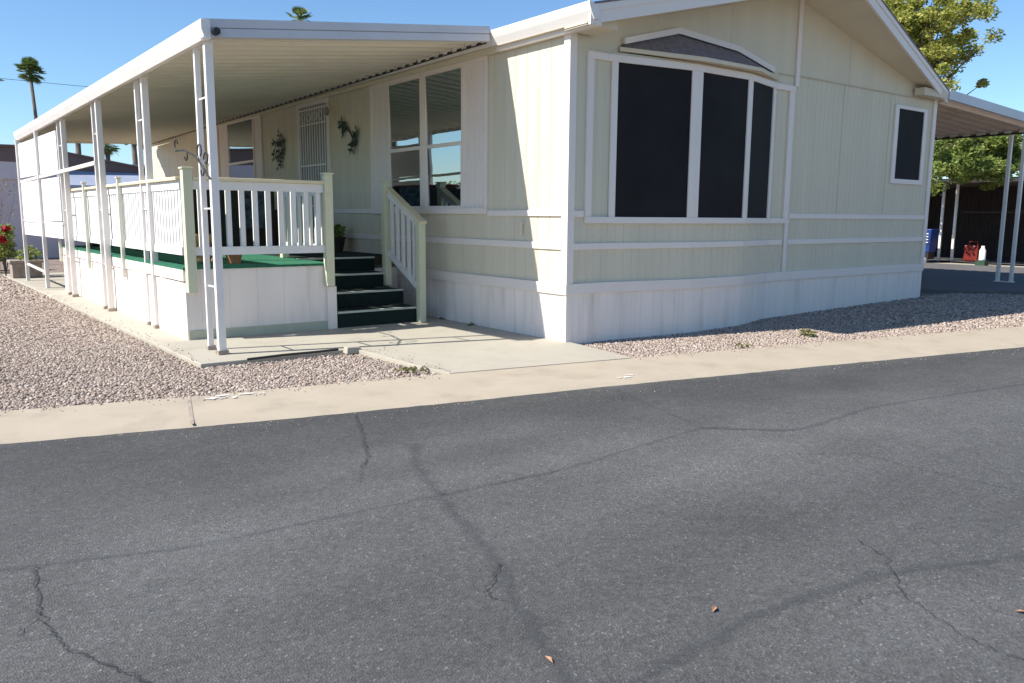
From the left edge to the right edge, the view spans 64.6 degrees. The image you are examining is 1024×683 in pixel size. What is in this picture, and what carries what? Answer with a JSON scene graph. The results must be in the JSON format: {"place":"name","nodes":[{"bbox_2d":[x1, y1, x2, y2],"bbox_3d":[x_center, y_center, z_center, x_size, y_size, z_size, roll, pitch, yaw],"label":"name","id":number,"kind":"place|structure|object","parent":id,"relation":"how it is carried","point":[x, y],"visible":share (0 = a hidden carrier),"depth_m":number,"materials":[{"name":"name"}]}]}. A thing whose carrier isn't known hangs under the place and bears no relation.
{"place":"outdoors","nodes":[
{"label":"outdoors","id":0,"kind":"place"},
{"bbox_2d":[0,78,87,86],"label":"power line","id":1,"kind":"object","parent":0,"point":[43,82],"visible":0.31,"depth_m":42.05,"materials":[{"name":"black metal"}]},
{"bbox_2d":[195,234,212,262],"bbox_3d":[-3.470,-1.057,9.132,0.214,0.345,0.328,-6,11,-37],"label":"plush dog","id":2,"kind":"object","parent":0,"point":[199,258],"visible":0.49,"depth_m":9.10},
{"bbox_2d":[3,270,521,367],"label":"patio slab","id":3,"kind":"structure","parent":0,"point":[241,349],"depth_m":8.82,"materials":[{"name":"concrete"}]},
{"bbox_2d":[7,245,43,277],"bbox_3d":[-9.990,-1.656,16.658,0.632,0.670,0.530,-6,11,-37],"label":"stone planter","id":4,"kind":"object","parent":3,"relation":"on","point":[17,267],"visible":0.77,"depth_m":16.54,"materials":[{"name":"beige stone"}]},
{"bbox_2d":[57,167,426,339],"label":"porch deck","id":5,"kind":"structure","parent":3,"relation":"on","point":[321,284],"depth_m":9.26,"materials":[{"name":"white wood"}]},
{"bbox_2d":[225,241,241,262],"bbox_3d":[-3.143,-1.020,9.150,0.240,0.266,0.240,-6,11,-37],"label":"terracotta pot","id":6,"kind":"object","parent":5,"relation":"on","point":[233,258],"visible":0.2,"depth_m":9.10,"materials":[{"name":"orange ceramic"}]},
{"bbox_2d":[193,189,278,246],"bbox_3d":[-4.326,-1.829,11.860,1.640,0.930,0.805,-6,11,-37],"label":"porch sofa","id":7,"kind":"object","parent":5,"relation":"on","point":[248,219],"visible":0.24,"depth_m":11.71,"materials":[{"name":"wicker"}]},
{"bbox_2d":[334,224,345,251],"bbox_3d":[-2.646,-1.557,12.104,0.360,0.428,0.347,-6,11,-37],"label":"porch planter","id":8,"kind":"object","parent":5,"relation":"on","point":[339,240],"visible":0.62,"depth_m":12.05,"materials":[{"name":"plastic"}]},
{"bbox_2d":[14,18,489,354],"bbox_3d":[-6.061,-2.560,13.909,3.375,3.347,14.940,-6,11,-37],"label":"patio cover","id":9,"kind":"object","parent":3,"relation":"on","point":[200,74],"visible":1,"depth_m":9.66,"materials":[{"name":"metal"}]},
{"bbox_2d":[174,139,210,179],"bbox_3d":[-3.058,-1.745,7.728,0.016,0.432,1.090,-6,11,-37],"label":"plant hanger","id":10,"kind":"object","parent":9,"relation":"attached to","point":[198,160],"visible":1,"depth_m":7.52,"materials":[{"name":"black metal"}]},
{"bbox_2d":[247,348,338,360],"bbox_3d":[-2.041,0.118,7.597,0.902,0.028,0.045,-6,11,-38],"label":"dark hose","id":11,"kind":"object","parent":3,"relation":"on","point":[290,354],"visible":1,"depth_m":7.58,"materials":[{"name":"black rubber"}]},
{"bbox_2d":[358,334,630,373],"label":"path","id":12,"kind":"structure","parent":0,"point":[495,353],"depth_m":7.76,"materials":[{"name":"concrete"}]},
{"bbox_2d":[0,347,1023,682],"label":"road","id":13,"kind":"structure","parent":0,"point":[638,535],"depth_m":3.33,"materials":[{"name":"grey asphalt"}]},
{"bbox_2d":[0,326,1023,443],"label":"curb","id":14,"kind":"structure","parent":13,"relation":"on","point":[44,424],"depth_m":6.28,"materials":[{"name":"concrete"}]},
{"bbox_2d":[187,358,623,423],"bbox_3d":[-0.682,0.295,6.614,3.982,0.008,0.789,-6,11,-37],"label":"curb joint","id":15,"kind":"object","parent":14,"relation":"on","point":[190,410],"visible":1,"depth_m":5.65,"materials":[{"name":"grey concrete"}]},
{"bbox_2d":[205,374,631,398],"bbox_3d":[-0.581,0.344,6.285,3.405,0.007,0.187,-2,9,-16],"label":"kerb stain","id":16,"kind":"object","parent":14,"relation":"on","point":[235,396],"visible":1,"depth_m":5.88,"materials":[{"name":"white"}]},
{"bbox_2d":[19,414,1022,682],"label":"road crack","id":17,"kind":"object","parent":13,"relation":"on","point":[485,588],"visible":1,"depth_m":2.77,"materials":[{"name":"grey asphalt"}]},
{"bbox_2d":[0,257,1023,447],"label":"gravel ground","id":18,"kind":"structure","parent":0,"point":[56,265],"depth_m":8.61,"materials":[{"name":"gravel"}]},
{"bbox_2d":[0,223,16,275],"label":"flowering plant","id":19,"kind":"object","parent":18,"relation":"on","point":[6,229],"visible":1,"depth_m":16.89,"materials":[{"name":"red plant"}]},
{"bbox_2d":[0,177,16,223],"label":"bare shrub","id":20,"kind":"object","parent":18,"relation":"on","point":[5,197],"visible":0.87,"depth_m":20.96,"materials":[{"name":"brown plant"}]},
{"bbox_2d":[0,229,18,263],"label":"bush","id":21,"kind":"object","parent":18,"relation":"on","point":[12,250],"visible":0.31,"depth_m":19.23,"materials":[{"name":"green plant"}]},
{"bbox_2d":[0,144,145,258],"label":"neighbour home","id":22,"kind":"object","parent":18,"relation":"on","point":[113,169],"visible":0.14,"depth_m":24.44,"materials":[{"name":"white"}]},
{"bbox_2d":[343,346,360,353],"bbox_3d":[-1.566,0.080,7.944,0.158,0.065,0.098,-6,11,-37],"label":"concrete chunk","id":23,"kind":"object","parent":18,"relation":"on","point":[351,349],"visible":1,"depth_m":7.91,"materials":[{"name":"grey concrete"}]},
{"bbox_2d":[393,366,407,371],"bbox_3d":[-0.942,0.235,6.913,0.125,0.058,0.084,2,9,9],"label":"weed tuft","id":24,"kind":"object","parent":18,"relation":"on","point":[403,368],"visible":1,"depth_m":6.91,"materials":[{"name":"green plant"}]},
{"bbox_2d":[407,365,428,373],"bbox_3d":[-0.798,0.242,6.891,0.200,0.074,0.176,-3,9,-19],"label":"weed tuft","id":25,"kind":"object","parent":18,"relation":"on","point":[414,368],"visible":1,"depth_m":6.92,"materials":[{"name":"green plant"}]},
{"bbox_2d":[143,0,949,343],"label":"manufactured home","id":26,"kind":"object","parent":18,"relation":"on","point":[591,172],"visible":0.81,"depth_m":9.72,"materials":[{"name":"paint"}]},
{"bbox_2d":[216,115,263,178],"bbox_3d":[-5.333,-3.418,15.857,0.044,1.800,2.500,-6,11,-37],"label":"window","id":27,"kind":"structure","parent":26,"relation":"in","point":[239,143],"depth_m":15.69,"materials":[{"name":"glass"}]},
{"bbox_2d":[271,130,284,170],"bbox_3d":[-4.106,-3.354,14.193,0.035,0.738,0.646,-6,11,-37],"label":"wall wreath","id":28,"kind":"object","parent":26,"relation":"attached to","point":[282,149],"depth_m":14.15,"materials":[{"name":"green plant"}]},
{"bbox_2d":[296,97,330,243],"bbox_3d":[-3.209,-2.706,13.135,0.038,2.350,1.230,-6,11,-37],"label":"door","id":29,"kind":"structure","parent":26,"relation":"in","point":[313,126],"depth_m":13.06,"materials":[{"name":"paint"}]},
{"bbox_2d":[324,101,337,114],"bbox_3d":[-2.755,-3.537,12.277,0.197,0.220,0.100,-6,11,-37],"label":"porch lamp","id":30,"kind":"object","parent":26,"relation":"attached to","point":[335,108],"visible":1,"depth_m":12.28,"materials":[{"name":"paint"}]},
{"bbox_2d":[337,117,358,155],"bbox_3d":[-2.432,-3.065,12.015,0.046,0.617,0.728,-6,11,-37],"label":"wall leaf spray","id":31,"kind":"object","parent":26,"relation":"attached to","point":[352,143],"depth_m":11.98,"materials":[{"name":"green metal"}]},
{"bbox_2d":[369,56,487,213],"bbox_3d":[-1.149,-2.536,10.417,0.044,1.770,2.840,-6,11,-37],"label":"window","id":32,"kind":"structure","parent":26,"relation":"in","point":[429,129],"depth_m":10.20,"materials":[{"name":"glass"}]},
{"bbox_2d":[584,50,795,223],"bbox_3d":[2.251,-2.235,9.332,3.580,1.734,0.234,-6,11,-37],"label":"bow window","id":33,"kind":"structure","parent":26,"relation":"in","point":[689,143],"depth_m":9.00,"materials":[{"name":"glass"}]},
{"bbox_2d":[889,104,927,184],"bbox_3d":[5.982,-2.948,12.216,0.940,1.135,0.026,-6,11,-37],"label":"window","id":34,"kind":"structure","parent":26,"relation":"in","point":[910,123],"depth_m":12.21,"materials":[{"name":"glass"}]},
{"bbox_2d":[734,342,749,347],"bbox_3d":[2.372,0.039,8.322,0.168,0.064,0.141,2,9,12],"label":"weed tuft","id":35,"kind":"object","parent":18,"relation":"on","point":[739,344],"visible":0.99,"depth_m":8.33,"materials":[{"name":"beige plant"}]},
{"bbox_2d":[797,328,817,336],"bbox_3d":[3.354,-0.095,9.186,0.220,0.103,0.218,-6,11,-37],"label":"weed tuft","id":36,"kind":"object","parent":18,"relation":"on","point":[808,332],"visible":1,"depth_m":9.17,"materials":[{"name":"green plant"}]},
{"bbox_2d":[883,0,1005,94],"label":"shade tree","id":37,"kind":"object","parent":18,"relation":"on","point":[922,26],"visible":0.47,"depth_m":29.11,"materials":[{"name":"green plant"}]},
{"bbox_2d":[926,262,1023,267],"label":"gravel strip","id":38,"kind":"object","parent":18,"relation":"on","point":[971,264],"depth_m":22.21,"materials":[{"name":"stone"}]},
{"bbox_2d":[924,229,939,262],"bbox_3d":[11.628,-2.716,22.982,0.518,0.940,0.696,-6,11,-37],"label":"blue bin","id":39,"kind":"object","parent":38,"relation":"on","point":[932,236],"visible":0.4,"depth_m":22.70,"materials":[{"name":"plastic"}]},
{"bbox_2d":[930,131,1022,195],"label":"yard tree","id":40,"kind":"object","parent":38,"relation":"on","point":[964,160],"visible":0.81,"depth_m":21.14,"materials":[{"name":"green plant"}]},
{"bbox_2d":[975,246,988,265],"bbox_3d":[12.509,-2.278,21.555,0.240,0.520,0.240,-6,11,-37],"label":"white jug","id":41,"kind":"object","parent":38,"relation":"on","point":[982,260],"visible":0.97,"depth_m":21.49,"materials":[{"name":"plastic"}]},
{"bbox_2d":[0,0,1023,178],"label":"sky","id":42,"kind":"structure","parent":0,"point":[79,43],"materials":[{"name":"blue"}]},
{"bbox_2d":[921,263,1023,290],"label":"driveway","id":43,"kind":"structure","parent":0,"point":[937,276],"depth_m":16.48,"materials":[{"name":"concrete"}]},
{"bbox_2d":[920,289,1023,294],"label":"driveway edge","id":44,"kind":"object","parent":43,"relation":"on","point":[969,291],"visible":0.33,"depth_m":13.65,"materials":[{"name":"concrete"}]},
{"bbox_2d":[935,90,1023,282],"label":"carport","id":45,"kind":"object","parent":43,"relation":"on","point":[960,115],"visible":0.17,"depth_m":14.85,"materials":[{"name":"grey metal"}]},
{"bbox_2d":[927,255,1023,264],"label":"neighbour floor","id":46,"kind":"structure","parent":0,"point":[990,260],"depth_m":23.84,"materials":[{"name":"concrete"}]},
{"bbox_2d":[963,241,981,260],"bbox_3d":[13.091,-2.566,23.037,0.250,0.566,0.400,-6,11,-37],"label":"red fuel can","id":47,"kind":"object","parent":46,"relation":"on","point":[971,252],"visible":0.86,"depth_m":22.95,"materials":[{"name":"plastic"}]},
{"bbox_2d":[927,176,1023,262],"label":"neighbour carport","id":48,"kind":"object","parent":46,"relation":"on","point":[960,216],"visible":0.12,"depth_m":25.62,"materials":[{"name":"brown wood"}]},
{"label":"ground","id":49,"kind":"structure","parent":0,"visible":0},
{"bbox_2d":[14,56,46,119],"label":"palm tree","id":50,"kind":"object","parent":49,"relation":"on","point":[29,65],"visible":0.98,"depth_m":43.15,"materials":[{"name":"green plant"}]},
{"bbox_2d":[75,143,81,154],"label":"palm tree","id":51,"kind":"object","parent":49,"relation":"on","point":[78,147],"depth_m":44.97,"materials":[{"name":"grey plant"}]},
{"bbox_2d":[104,144,119,159],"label":"palm tree","id":52,"kind":"object","parent":49,"relation":"on","point":[108,150],"visible":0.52,"depth_m":50.38,"materials":[{"name":"green plant"}]},
{"bbox_2d":[131,144,137,164],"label":"palm tree","id":53,"kind":"object","parent":49,"relation":"on","point":[134,154],"depth_m":46.74,"materials":[{"name":"grey plant"}]},
{"bbox_2d":[286,5,313,20],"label":"palm tree","id":54,"kind":"object","parent":49,"relation":"on","point":[299,12],"visible":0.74,"depth_m":51.38,"materials":[{"name":"green plant"}]}
]}

